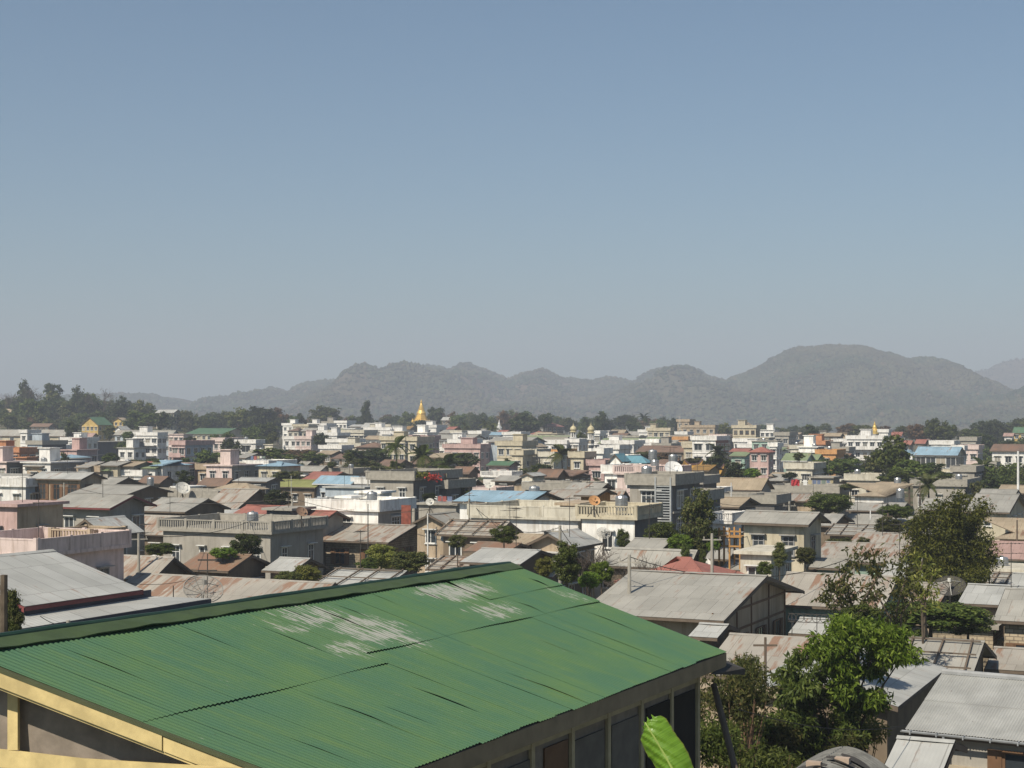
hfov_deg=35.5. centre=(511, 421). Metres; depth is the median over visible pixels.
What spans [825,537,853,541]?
tree
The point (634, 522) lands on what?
flat roofed building
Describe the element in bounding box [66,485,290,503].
cable
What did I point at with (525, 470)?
distant tree
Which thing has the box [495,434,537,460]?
flat roofed building
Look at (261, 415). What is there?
tree
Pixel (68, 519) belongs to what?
window
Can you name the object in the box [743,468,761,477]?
tree
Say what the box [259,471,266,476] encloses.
window
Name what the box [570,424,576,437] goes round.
minaret
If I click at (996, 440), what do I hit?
distant tree
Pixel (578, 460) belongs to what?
flat roofed building
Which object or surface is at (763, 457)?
window
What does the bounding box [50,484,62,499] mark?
window
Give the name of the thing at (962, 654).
house
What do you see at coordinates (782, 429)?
distant tree
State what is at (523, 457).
flat roofed building
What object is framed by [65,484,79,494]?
window
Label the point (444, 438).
house
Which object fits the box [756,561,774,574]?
tree
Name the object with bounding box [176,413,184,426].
distant tree
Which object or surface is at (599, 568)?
tree
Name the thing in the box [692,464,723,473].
house
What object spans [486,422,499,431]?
palm tree
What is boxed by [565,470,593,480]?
house
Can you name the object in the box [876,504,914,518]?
tree
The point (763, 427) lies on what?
distant tree
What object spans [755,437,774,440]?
flat roofed building
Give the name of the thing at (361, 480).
flat roofed building
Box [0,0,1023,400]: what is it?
sky
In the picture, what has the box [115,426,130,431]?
house
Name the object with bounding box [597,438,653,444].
house
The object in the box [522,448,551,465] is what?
flat roofed building
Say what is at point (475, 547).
house
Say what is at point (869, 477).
flat roofed building
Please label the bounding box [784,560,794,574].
window
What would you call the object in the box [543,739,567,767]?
door
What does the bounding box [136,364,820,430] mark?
hills
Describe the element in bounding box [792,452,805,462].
distant tree
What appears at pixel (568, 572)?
tree
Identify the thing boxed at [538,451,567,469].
flat roofed building
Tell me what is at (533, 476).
house
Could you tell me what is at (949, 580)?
satellite dish
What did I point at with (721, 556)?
house
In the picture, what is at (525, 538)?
house
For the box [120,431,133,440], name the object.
tree
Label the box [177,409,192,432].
distant tree
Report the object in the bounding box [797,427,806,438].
distant tree
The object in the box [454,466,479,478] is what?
house
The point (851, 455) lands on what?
house
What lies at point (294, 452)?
tree
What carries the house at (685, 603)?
on the ground
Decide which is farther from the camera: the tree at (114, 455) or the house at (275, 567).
the tree at (114, 455)
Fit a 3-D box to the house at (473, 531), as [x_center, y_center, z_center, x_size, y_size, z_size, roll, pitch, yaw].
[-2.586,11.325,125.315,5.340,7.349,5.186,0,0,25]
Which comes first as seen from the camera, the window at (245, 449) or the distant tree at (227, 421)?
the window at (245, 449)
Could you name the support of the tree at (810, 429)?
on the ground
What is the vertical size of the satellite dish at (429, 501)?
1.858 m
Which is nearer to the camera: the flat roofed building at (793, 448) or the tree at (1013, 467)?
the tree at (1013, 467)
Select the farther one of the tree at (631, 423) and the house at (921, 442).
the tree at (631, 423)
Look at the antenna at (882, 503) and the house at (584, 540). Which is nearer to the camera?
the house at (584, 540)
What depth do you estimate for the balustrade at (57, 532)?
101.91 m
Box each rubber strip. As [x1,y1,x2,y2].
[798,763,827,767]
[825,755,855,767]
[841,753,869,767]
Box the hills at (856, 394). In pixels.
[742,357,1018,431]
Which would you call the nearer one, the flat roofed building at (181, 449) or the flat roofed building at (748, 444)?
the flat roofed building at (181, 449)
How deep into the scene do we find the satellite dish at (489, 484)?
207.98 m
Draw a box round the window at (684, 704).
[646,689,694,767]
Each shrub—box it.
[700,655,781,766]
[700,688,707,727]
[700,710,746,767]
[719,742,806,767]
[731,651,765,751]
[856,715,892,756]
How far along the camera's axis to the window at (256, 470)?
276.32 m
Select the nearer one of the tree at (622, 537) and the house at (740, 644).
the house at (740, 644)
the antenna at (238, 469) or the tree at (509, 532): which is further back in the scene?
the antenna at (238, 469)
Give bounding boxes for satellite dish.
[176,482,189,497]
[183,575,223,601]
[295,507,307,527]
[426,498,433,514]
[485,481,493,489]
[587,495,599,517]
[596,527,610,554]
[665,461,682,470]
[933,576,965,631]
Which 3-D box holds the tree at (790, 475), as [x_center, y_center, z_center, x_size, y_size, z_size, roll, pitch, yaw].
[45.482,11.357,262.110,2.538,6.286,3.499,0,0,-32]
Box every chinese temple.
[682,459,704,471]
[706,463,726,476]
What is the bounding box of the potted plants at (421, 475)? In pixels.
[416,470,428,479]
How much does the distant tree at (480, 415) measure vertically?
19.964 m
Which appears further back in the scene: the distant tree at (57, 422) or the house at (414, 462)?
the distant tree at (57, 422)
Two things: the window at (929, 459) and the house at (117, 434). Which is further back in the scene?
the house at (117, 434)
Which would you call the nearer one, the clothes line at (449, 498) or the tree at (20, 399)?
the clothes line at (449, 498)
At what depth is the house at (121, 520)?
121.12 m
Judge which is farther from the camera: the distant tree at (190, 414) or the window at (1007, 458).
the distant tree at (190, 414)
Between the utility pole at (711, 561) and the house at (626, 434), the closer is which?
the utility pole at (711, 561)
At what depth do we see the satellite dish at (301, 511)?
131.97 m
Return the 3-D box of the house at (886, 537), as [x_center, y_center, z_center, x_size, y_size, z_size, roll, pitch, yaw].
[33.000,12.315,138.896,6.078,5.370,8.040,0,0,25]
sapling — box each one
[810,542,903,654]
[855,558,919,628]
[890,551,943,643]
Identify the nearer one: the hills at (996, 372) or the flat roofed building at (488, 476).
the flat roofed building at (488, 476)
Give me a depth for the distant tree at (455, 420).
848.54 m
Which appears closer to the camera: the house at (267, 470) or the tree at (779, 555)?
the tree at (779, 555)
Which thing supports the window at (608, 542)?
in the flat roofed building at (634, 522)
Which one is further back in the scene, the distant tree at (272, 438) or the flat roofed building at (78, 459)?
the distant tree at (272, 438)
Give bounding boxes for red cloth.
[791,479,798,485]
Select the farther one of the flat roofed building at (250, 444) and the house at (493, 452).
the flat roofed building at (250, 444)
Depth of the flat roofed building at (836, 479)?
251.16 m
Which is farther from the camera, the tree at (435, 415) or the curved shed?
the tree at (435, 415)
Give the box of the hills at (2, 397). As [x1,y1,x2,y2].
[0,394,46,399]
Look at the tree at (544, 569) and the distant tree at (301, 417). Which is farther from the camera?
the distant tree at (301, 417)
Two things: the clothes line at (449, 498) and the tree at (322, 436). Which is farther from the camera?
the tree at (322, 436)
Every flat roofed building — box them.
[0,440,37,459]
[0,446,36,473]
[0,476,37,500]
[0,500,69,530]
[0,526,131,580]
[13,457,38,459]
[18,429,41,446]
[20,447,87,473]
[25,433,67,448]
[37,458,87,462]
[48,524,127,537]
[60,432,99,460]
[60,438,99,461]
[76,465,104,474]
[98,441,144,461]
[117,438,147,460]
[121,469,148,480]
[131,426,167,459]
[157,512,328,578]
[159,487,222,499]
[168,434,193,459]
[169,440,214,462]
[170,485,206,487]
[186,463,197,484]
[195,462,245,482]
[203,449,262,479]
[211,437,243,462]
[234,439,264,453]
[242,459,296,464]
[248,444,281,454]
[261,506,315,514]
[281,419,303,448]
[282,436,294,449]
[292,424,318,428]
[294,430,322,451]
[305,496,416,524]
[307,419,336,429]
[316,425,328,433]
[318,444,353,452]
[321,417,336,422]
[322,485,369,496]
[324,427,350,438]
[325,438,365,444]
[328,430,377,442]
[329,467,370,476]
[334,420,355,427]
[334,495,364,499]
[339,437,368,450]
[343,428,362,429]
[351,476,369,484]
[354,490,395,496]
[363,423,392,435]
[365,468,462,524]
[379,431,414,460]
[380,426,413,435]
[385,424,398,426]
[406,436,434,461]
[412,425,437,434]
[417,500,459,518]
[420,435,440,453]
[426,421,446,434]
[439,478,475,499]
[442,438,490,476]
[447,433,482,443]
[450,430,471,433]
[467,499,602,534]
[468,430,490,439]
[472,485,513,490]
[480,470,522,485]
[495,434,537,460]
[502,431,529,436]
[509,449,534,473]
[514,485,524,490]
[521,480,570,492]
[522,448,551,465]
[536,433,565,434]
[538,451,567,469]
[543,436,569,439]
[544,439,569,448]
[551,449,576,469]
[554,500,600,506]
[561,480,604,488]
[564,438,587,450]
[568,451,596,473]
[575,501,662,598]
[586,458,609,480]
[593,447,612,458]
[594,430,607,458]
[599,444,631,453]
[600,463,641,489]
[601,435,644,453]
[606,431,617,437]
[611,454,640,456]
[613,464,691,501]
[622,436,646,437]
[624,470,703,539]
[637,426,649,435]
[639,439,660,442]
[646,424,673,436]
[651,437,679,445]
[668,436,689,441]
[670,435,699,440]
[674,431,693,434]
[676,419,695,430]
[680,421,718,435]
[682,443,691,458]
[690,435,729,476]
[700,474,719,487]
[700,487,723,554]
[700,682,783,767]
[709,434,732,459]
[709,510,744,548]
[717,486,732,491]
[724,491,761,496]
[731,420,760,447]
[732,438,746,448]
[734,545,797,580]
[737,438,760,448]
[747,492,790,510]
[752,440,781,449]
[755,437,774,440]
[760,424,778,436]
[767,442,783,471]
[771,483,851,515]
[773,432,797,449]
[783,461,825,482]
[788,444,803,452]
[797,435,825,453]
[803,434,832,446]
[808,475,841,483]
[815,449,845,478]
[824,441,855,454]
[831,438,846,446]
[840,479,846,483]
[844,472,885,501]
[845,429,888,464]
[877,429,891,436]
[910,476,979,514]
[929,440,959,446]
[933,616,1003,671]
[950,464,983,479]
[951,445,967,464]
[959,436,981,444]
[962,444,983,464]
[989,461,1000,470]
[991,563,1023,572]
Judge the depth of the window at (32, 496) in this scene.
201.07 m
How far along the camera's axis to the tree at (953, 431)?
567.95 m
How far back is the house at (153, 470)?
271.07 m
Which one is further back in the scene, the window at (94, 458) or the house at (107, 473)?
the window at (94, 458)
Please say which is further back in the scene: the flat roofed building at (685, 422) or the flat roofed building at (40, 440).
the flat roofed building at (685, 422)
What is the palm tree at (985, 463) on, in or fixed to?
on the ground
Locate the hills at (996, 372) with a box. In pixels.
[976,359,1023,388]
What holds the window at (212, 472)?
in the flat roofed building at (229, 462)
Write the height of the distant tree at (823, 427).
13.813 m
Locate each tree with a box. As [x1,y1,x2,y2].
[0,397,16,408]
[0,411,18,429]
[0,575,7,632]
[4,393,18,408]
[8,588,25,629]
[8,620,19,630]
[9,403,32,415]
[13,416,26,428]
[14,378,36,404]
[17,397,47,417]
[17,420,31,429]
[19,386,42,400]
[22,417,42,426]
[30,413,55,422]
[38,391,64,409]
[41,397,71,417]
[43,383,62,394]
[53,419,62,429]
[57,400,76,418]
[58,419,75,429]
[60,452,70,460]
[63,420,79,436]
[67,385,85,416]
[71,412,88,429]
[78,398,105,414]
[83,412,97,419]
[84,387,115,411]
[85,392,96,402]
[93,410,111,422]
[101,453,120,461]
[101,455,115,461]
[102,425,114,440]
[105,405,123,422]
[108,415,116,424]
[112,396,129,417]
[113,441,125,448]
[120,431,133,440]
[121,410,159,429]
[122,407,132,418]
[128,400,155,422]
[143,542,176,555]
[153,411,169,429]
[165,412,178,429]
[174,470,194,484]
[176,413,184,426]
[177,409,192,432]
[181,457,190,462]
[183,436,197,439]
[187,411,199,430]
[189,415,209,428]
[193,450,219,462]
[204,414,219,427]
[205,412,220,416]
[208,547,238,561]
[213,412,227,427]
[219,438,242,453]
[222,410,231,427]
[224,407,257,429]
[229,533,262,554]
[240,426,261,436]
[246,405,276,424]
[249,421,281,439]
[250,448,298,460]
[260,435,269,447]
[263,489,294,504]
[266,431,278,443]
[268,471,304,479]
[270,407,288,443]
[270,411,280,429]
[273,571,301,579]
[278,420,287,443]
[281,449,317,462]
[286,415,298,422]
[292,564,321,580]
[297,413,307,423]
[299,451,328,465]
[306,404,341,422]
[312,432,331,445]
[327,462,336,467]
[340,458,360,466]
[342,447,394,462]
[344,452,353,474]
[345,415,359,423]
[353,557,378,568]
[356,416,371,423]
[358,459,370,475]
[359,400,372,423]
[359,460,386,470]
[364,543,397,568]
[379,416,392,423]
[380,435,410,468]
[386,466,402,469]
[387,550,429,572]
[390,415,399,423]
[390,460,397,466]
[397,418,410,425]
[397,463,406,467]
[399,411,415,425]
[403,444,439,467]
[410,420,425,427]
[422,493,436,500]
[427,406,445,424]
[428,453,461,468]
[428,457,443,467]
[447,411,457,424]
[447,534,466,566]
[448,413,469,429]
[452,453,483,465]
[458,488,468,495]
[460,422,470,429]
[463,416,475,430]
[468,415,493,430]
[470,412,487,418]
[477,419,490,429]
[486,415,496,430]
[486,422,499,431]
[488,524,519,547]
[497,410,511,429]
[505,410,516,431]
[506,412,543,432]
[512,410,532,419]
[519,468,528,473]
[529,463,552,471]
[534,556,554,577]
[538,412,553,431]
[548,444,572,468]
[549,540,580,586]
[553,417,560,424]
[558,417,574,429]
[563,419,577,433]
[572,545,623,596]
[576,430,587,437]
[577,419,591,433]
[578,571,601,595]
[581,417,591,435]
[588,560,613,593]
[593,414,609,430]
[602,418,617,430]
[602,553,676,588]
[610,424,625,430]
[613,414,635,429]
[615,528,629,546]
[625,418,637,429]
[626,421,642,430]
[631,451,657,460]
[637,412,651,428]
[637,418,652,428]
[642,521,681,537]
[649,419,668,427]
[657,453,679,459]
[659,416,669,427]
[667,418,677,430]
[667,533,693,548]
[678,486,716,553]
[680,543,689,556]
[683,458,704,463]
[699,549,706,562]
[703,455,732,466]
[704,443,729,463]
[706,538,720,552]
[707,528,722,551]
[717,611,929,766]
[718,423,732,433]
[721,462,755,477]
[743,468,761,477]
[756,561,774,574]
[760,424,766,429]
[772,541,787,580]
[775,427,790,431]
[781,471,796,482]
[788,425,798,431]
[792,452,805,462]
[795,546,816,570]
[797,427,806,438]
[801,491,854,513]
[802,424,819,435]
[812,457,866,478]
[817,423,832,432]
[823,465,833,474]
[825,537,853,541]
[826,602,882,659]
[836,423,856,432]
[840,483,858,512]
[850,425,867,434]
[856,536,871,541]
[861,452,882,472]
[871,433,914,475]
[873,516,904,532]
[876,470,914,482]
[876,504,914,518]
[876,599,989,637]
[879,425,893,431]
[887,459,933,504]
[894,484,1003,602]
[895,425,907,435]
[902,515,926,529]
[904,424,929,440]
[904,627,928,636]
[913,473,945,499]
[922,462,945,474]
[923,417,950,439]
[931,472,954,478]
[943,608,996,639]
[945,424,959,439]
[956,430,963,441]
[960,428,979,436]
[968,481,986,497]
[969,420,986,434]
[970,456,997,477]
[971,432,995,447]
[972,419,1001,435]
[980,475,1001,488]
[982,464,994,479]
[983,420,1007,437]
[983,446,991,460]
[986,464,1016,478]
[992,437,1000,443]
[994,477,1023,488]
[997,439,1019,443]
[998,427,1012,442]
[1004,462,1023,475]
[1006,418,1023,431]
[1008,471,1023,480]
[1017,420,1023,426]
[1017,437,1023,443]
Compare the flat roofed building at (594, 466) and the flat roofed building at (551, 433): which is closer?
the flat roofed building at (594, 466)
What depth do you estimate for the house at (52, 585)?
55.57 m
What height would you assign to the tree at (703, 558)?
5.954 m
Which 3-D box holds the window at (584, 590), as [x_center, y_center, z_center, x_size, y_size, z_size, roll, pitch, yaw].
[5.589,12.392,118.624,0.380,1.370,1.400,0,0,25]
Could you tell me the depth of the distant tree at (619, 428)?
994.22 m
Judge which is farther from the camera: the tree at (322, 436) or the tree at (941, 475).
the tree at (322, 436)
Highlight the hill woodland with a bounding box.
[0,343,1023,431]
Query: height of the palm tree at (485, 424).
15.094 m
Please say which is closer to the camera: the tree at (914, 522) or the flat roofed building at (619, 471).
the tree at (914, 522)
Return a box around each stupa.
[411,400,428,424]
[872,421,878,434]
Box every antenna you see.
[22,468,32,501]
[33,491,46,537]
[65,450,70,473]
[139,523,151,554]
[198,554,216,597]
[233,465,242,484]
[284,480,291,506]
[355,530,366,567]
[463,487,473,518]
[509,508,520,547]
[561,497,574,536]
[645,499,653,538]
[850,495,865,526]
[879,502,887,535]
[890,523,907,555]
[999,543,1022,587]
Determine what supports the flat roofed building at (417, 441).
on the ground
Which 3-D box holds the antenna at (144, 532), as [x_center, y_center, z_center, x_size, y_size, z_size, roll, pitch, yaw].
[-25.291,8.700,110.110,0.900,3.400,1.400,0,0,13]
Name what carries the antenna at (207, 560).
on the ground
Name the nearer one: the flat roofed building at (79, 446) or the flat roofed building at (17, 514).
the flat roofed building at (17, 514)
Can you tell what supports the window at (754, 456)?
in the house at (761, 459)
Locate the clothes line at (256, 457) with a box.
[251,456,264,459]
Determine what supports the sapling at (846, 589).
on the ground
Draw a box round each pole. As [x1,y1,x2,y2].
[132,533,147,571]
[286,496,298,505]
[367,524,368,557]
[427,514,428,571]
[551,525,568,583]
[618,555,640,593]
[702,533,721,572]
[711,683,737,767]
[844,555,860,573]
[1016,520,1017,540]
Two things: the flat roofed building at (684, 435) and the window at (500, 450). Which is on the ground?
the flat roofed building at (684, 435)
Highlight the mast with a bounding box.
[1017,451,1018,493]
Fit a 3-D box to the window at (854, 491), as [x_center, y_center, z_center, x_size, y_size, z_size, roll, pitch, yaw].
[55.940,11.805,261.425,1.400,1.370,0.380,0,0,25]
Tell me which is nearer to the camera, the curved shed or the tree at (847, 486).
the curved shed
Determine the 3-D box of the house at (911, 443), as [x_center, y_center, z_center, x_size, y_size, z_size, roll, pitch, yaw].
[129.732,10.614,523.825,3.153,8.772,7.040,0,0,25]
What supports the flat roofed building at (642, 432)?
on the ground
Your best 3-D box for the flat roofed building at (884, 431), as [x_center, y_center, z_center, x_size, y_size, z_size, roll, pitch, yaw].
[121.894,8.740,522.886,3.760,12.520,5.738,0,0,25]
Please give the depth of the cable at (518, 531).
110.18 m
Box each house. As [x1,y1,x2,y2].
[0,430,73,446]
[0,473,34,476]
[0,549,210,628]
[0,561,744,767]
[22,460,59,474]
[29,423,56,429]
[32,471,107,499]
[57,493,156,554]
[60,454,92,462]
[71,484,173,506]
[74,461,106,471]
[76,515,143,554]
[81,417,111,440]
[87,433,100,438]
[98,461,132,476]
[101,469,111,480]
[102,477,144,484]
[113,417,128,431]
[113,430,178,459]
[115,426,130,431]
[120,461,152,478]
[124,554,196,581]
[125,572,337,602]
[138,462,160,475]
[138,476,174,487]
[144,497,230,515]
[144,514,177,555]
[149,460,192,485]
[155,409,180,430]
[184,552,270,578]
[185,428,243,439]
[197,478,236,488]
[211,488,271,508]
[213,483,268,492]
[224,509,238,512]
[232,477,284,493]
[234,504,287,513]
[239,453,269,462]
[257,461,303,476]
[261,556,327,579]
[280,479,318,505]
[288,428,302,435]
[299,461,315,465]
[300,428,317,435]
[301,466,328,475]
[301,471,351,479]
[307,510,350,573]
[312,475,359,497]
[316,450,344,466]
[319,566,412,584]
[323,523,416,573]
[331,453,344,467]
[348,424,363,427]
[354,442,380,451]
[361,423,374,427]
[365,435,380,442]
[380,459,415,468]
[407,426,416,431]
[410,458,436,467]
[410,511,459,572]
[425,554,468,570]
[429,453,456,466]
[434,518,523,555]
[438,430,450,433]
[438,434,485,452]
[440,417,450,428]
[446,427,460,429]
[452,490,563,519]
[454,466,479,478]
[459,547,554,574]
[463,541,531,553]
[476,479,483,485]
[485,461,520,470]
[486,437,546,461]
[489,432,502,439]
[491,475,521,485]
[511,533,544,545]
[519,472,546,481]
[522,528,602,597]
[527,435,568,438]
[536,443,547,447]
[537,469,569,480]
[540,423,563,432]
[546,552,591,596]
[549,489,582,500]
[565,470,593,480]
[565,482,614,489]
[574,488,616,501]
[596,569,804,640]
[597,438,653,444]
[606,547,699,585]
[607,453,630,463]
[608,433,631,437]
[610,490,629,501]
[611,430,628,432]
[615,556,743,581]
[625,537,675,548]
[627,456,650,463]
[628,431,638,435]
[635,445,683,460]
[659,459,682,464]
[688,622,739,682]
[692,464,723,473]
[700,632,818,681]
[706,548,738,566]
[717,477,774,491]
[720,497,760,547]
[722,559,739,571]
[728,452,749,477]
[729,448,752,453]
[733,510,830,571]
[748,447,775,478]
[755,648,947,762]
[768,472,785,477]
[769,474,801,483]
[781,453,815,471]
[781,571,913,635]
[782,447,789,471]
[788,617,887,636]
[790,493,825,514]
[797,432,802,438]
[797,439,803,444]
[808,557,856,573]
[812,454,825,460]
[821,513,854,545]
[821,541,911,573]
[823,433,844,439]
[824,523,879,539]
[844,453,855,458]
[846,482,914,502]
[846,502,888,513]
[848,513,883,523]
[851,531,930,543]
[868,515,933,532]
[880,562,911,608]
[884,735,967,767]
[888,502,912,508]
[891,432,904,438]
[900,669,1023,767]
[903,440,914,451]
[904,582,955,636]
[905,450,915,459]
[908,635,996,685]
[913,446,965,477]
[915,439,928,448]
[919,498,969,520]
[958,583,1023,615]
[964,493,1023,554]
[979,489,1022,496]
[982,571,1012,585]
[984,646,1023,674]
[985,517,1023,540]
[989,444,1023,467]
[989,540,1023,562]
[993,587,1023,647]
[999,484,1023,497]
[1003,433,1015,440]
[1007,572,1023,584]
[1012,427,1023,440]
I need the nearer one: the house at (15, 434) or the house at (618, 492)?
the house at (618, 492)
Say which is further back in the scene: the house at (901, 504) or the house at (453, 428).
the house at (453, 428)
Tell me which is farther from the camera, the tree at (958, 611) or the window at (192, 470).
the window at (192, 470)
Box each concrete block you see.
[806,760,821,767]
[834,756,850,763]
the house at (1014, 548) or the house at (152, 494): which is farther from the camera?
the house at (152, 494)
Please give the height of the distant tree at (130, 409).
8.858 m
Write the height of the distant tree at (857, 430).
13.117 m
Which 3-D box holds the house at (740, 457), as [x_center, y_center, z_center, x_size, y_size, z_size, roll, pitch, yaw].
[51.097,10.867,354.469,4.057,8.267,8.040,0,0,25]
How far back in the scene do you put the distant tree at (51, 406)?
819.44 m
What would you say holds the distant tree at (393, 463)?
on the ground
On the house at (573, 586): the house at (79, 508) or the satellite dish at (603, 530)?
the satellite dish at (603, 530)
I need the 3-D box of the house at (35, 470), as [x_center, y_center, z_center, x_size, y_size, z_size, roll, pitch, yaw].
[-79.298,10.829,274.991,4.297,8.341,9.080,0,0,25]
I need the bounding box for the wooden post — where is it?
[753,637,776,684]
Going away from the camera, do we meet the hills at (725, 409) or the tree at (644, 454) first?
the tree at (644, 454)
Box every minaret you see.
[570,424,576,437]
[587,424,594,450]
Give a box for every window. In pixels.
[10,467,19,472]
[10,493,20,499]
[29,493,35,499]
[35,483,48,499]
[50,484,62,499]
[63,515,74,526]
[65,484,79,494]
[92,455,97,460]
[96,565,114,574]
[132,514,143,526]
[167,471,171,477]
[172,448,177,452]
[172,544,180,560]
[179,448,183,454]
[189,468,194,476]
[196,545,205,552]
[198,473,205,480]
[208,470,215,477]
[221,470,227,477]
[235,470,240,479]
[241,445,249,452]
[254,469,258,476]
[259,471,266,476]
[281,545,291,556]
[292,493,297,501]
[307,542,317,559]
[330,548,348,564]
[343,516,352,522]
[361,549,377,561]
[391,515,400,523]
[396,487,406,496]
[403,546,412,553]
[420,487,423,501]
[423,528,437,543]
[425,558,437,571]
[435,485,441,500]
[445,541,461,554]
[497,448,503,454]
[568,582,577,589]
[573,461,580,468]
[582,587,588,595]
[586,548,596,560]
[592,471,600,477]
[599,530,614,548]
[602,570,609,588]
[606,478,615,487]
[639,489,661,502]
[646,689,694,767]
[677,489,687,508]
[677,517,683,534]
[686,452,690,457]
[690,487,700,501]
[693,443,702,450]
[705,443,713,450]
[744,564,762,574]
[749,533,765,545]
[751,454,756,460]
[756,624,766,633]
[761,455,765,460]
[773,617,782,634]
[774,563,782,579]
[779,534,795,556]
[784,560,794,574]
[788,618,797,626]
[800,473,809,481]
[810,533,820,555]
[851,489,858,497]
[915,456,925,464]
[925,456,935,464]
[936,456,945,467]
[946,457,955,467]
[987,749,1023,767]
[994,456,1000,460]
[997,637,1003,645]
[1005,456,1010,462]
[1006,643,1023,647]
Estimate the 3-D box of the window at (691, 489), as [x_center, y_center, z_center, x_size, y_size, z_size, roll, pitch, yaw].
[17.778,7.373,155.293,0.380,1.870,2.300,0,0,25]
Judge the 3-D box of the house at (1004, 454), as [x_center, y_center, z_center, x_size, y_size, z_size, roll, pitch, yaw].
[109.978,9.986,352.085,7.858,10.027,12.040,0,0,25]
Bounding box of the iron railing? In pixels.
[788,613,833,635]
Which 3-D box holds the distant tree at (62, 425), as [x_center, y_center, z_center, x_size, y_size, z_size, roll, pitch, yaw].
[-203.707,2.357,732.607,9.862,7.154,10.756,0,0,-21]
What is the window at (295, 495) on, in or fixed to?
in the house at (302, 489)
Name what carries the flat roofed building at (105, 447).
on the ground
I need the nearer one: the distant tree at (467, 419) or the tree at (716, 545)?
the tree at (716, 545)
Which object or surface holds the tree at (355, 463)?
on the ground
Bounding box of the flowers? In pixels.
[423,472,444,482]
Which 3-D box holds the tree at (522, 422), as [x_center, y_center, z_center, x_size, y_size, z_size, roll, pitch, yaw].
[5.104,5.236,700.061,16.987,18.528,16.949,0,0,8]
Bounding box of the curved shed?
[797,746,888,767]
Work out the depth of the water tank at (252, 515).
137.17 m
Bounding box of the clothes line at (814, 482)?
[803,480,832,484]
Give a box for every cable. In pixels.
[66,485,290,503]
[130,577,197,584]
[140,498,291,536]
[293,498,467,512]
[471,503,558,532]
[560,528,627,564]
[631,557,849,576]
[738,709,905,729]
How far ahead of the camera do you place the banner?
149.96 m
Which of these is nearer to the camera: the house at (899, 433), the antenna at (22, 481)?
the antenna at (22, 481)
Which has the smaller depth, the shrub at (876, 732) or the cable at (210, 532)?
the shrub at (876, 732)
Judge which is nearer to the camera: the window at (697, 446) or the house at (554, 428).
the window at (697, 446)
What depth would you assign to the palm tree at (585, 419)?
759.66 m
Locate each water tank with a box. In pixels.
[147,477,153,485]
[247,511,258,528]
[367,491,376,499]
[529,485,539,490]
[615,494,627,514]
[641,465,651,473]
[648,449,656,462]
[651,460,658,469]
[668,454,677,461]
[854,469,860,473]
[894,477,900,482]
[896,488,903,500]
[955,474,961,478]
[996,555,1008,565]
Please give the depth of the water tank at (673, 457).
175.60 m
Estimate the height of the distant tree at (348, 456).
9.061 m
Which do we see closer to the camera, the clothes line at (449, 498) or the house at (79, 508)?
the house at (79, 508)
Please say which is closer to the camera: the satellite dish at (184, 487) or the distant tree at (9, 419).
the satellite dish at (184, 487)
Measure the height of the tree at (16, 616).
8.006 m
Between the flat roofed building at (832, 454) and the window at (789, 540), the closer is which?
the window at (789, 540)
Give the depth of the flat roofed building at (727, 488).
209.65 m
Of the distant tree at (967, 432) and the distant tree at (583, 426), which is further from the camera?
the distant tree at (583, 426)
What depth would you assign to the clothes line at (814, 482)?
231.77 m
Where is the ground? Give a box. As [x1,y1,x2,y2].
[0,416,960,628]
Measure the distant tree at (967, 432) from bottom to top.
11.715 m
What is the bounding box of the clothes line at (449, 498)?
[434,496,451,500]
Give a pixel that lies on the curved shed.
(870, 761)
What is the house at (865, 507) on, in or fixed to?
on the ground
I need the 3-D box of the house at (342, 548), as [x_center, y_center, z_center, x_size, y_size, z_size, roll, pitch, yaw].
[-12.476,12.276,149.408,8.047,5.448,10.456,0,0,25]
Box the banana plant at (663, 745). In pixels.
[640,714,693,767]
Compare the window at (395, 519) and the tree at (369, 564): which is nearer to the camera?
the tree at (369, 564)
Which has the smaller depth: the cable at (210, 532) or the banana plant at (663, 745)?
the banana plant at (663, 745)
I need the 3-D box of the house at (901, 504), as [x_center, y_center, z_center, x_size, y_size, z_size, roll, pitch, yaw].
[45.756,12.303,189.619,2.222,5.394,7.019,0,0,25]
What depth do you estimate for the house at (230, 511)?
175.93 m
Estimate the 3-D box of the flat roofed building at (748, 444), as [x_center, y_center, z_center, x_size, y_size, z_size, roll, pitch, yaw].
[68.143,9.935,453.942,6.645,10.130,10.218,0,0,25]
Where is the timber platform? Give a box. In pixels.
[718,527,743,568]
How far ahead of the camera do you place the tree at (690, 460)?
299.36 m
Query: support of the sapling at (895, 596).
on the ground
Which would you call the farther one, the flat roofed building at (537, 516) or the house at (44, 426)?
the house at (44, 426)
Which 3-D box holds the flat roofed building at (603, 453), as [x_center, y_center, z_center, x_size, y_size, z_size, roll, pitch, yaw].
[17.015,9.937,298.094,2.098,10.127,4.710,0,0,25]
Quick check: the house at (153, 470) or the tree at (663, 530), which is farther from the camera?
the house at (153, 470)
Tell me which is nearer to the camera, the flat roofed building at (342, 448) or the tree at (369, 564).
the tree at (369, 564)
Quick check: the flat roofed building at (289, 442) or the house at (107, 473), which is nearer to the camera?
the house at (107, 473)
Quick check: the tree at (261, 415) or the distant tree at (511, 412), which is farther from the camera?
the distant tree at (511, 412)
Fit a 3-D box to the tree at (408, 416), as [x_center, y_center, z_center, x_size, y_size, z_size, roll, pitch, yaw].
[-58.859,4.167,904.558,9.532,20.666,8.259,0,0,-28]
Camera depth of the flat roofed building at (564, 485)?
216.17 m
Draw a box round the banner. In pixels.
[401,505,410,524]
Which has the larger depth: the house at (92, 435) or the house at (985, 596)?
the house at (92, 435)
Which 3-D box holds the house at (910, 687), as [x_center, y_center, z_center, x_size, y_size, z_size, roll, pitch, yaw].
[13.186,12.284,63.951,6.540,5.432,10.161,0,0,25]

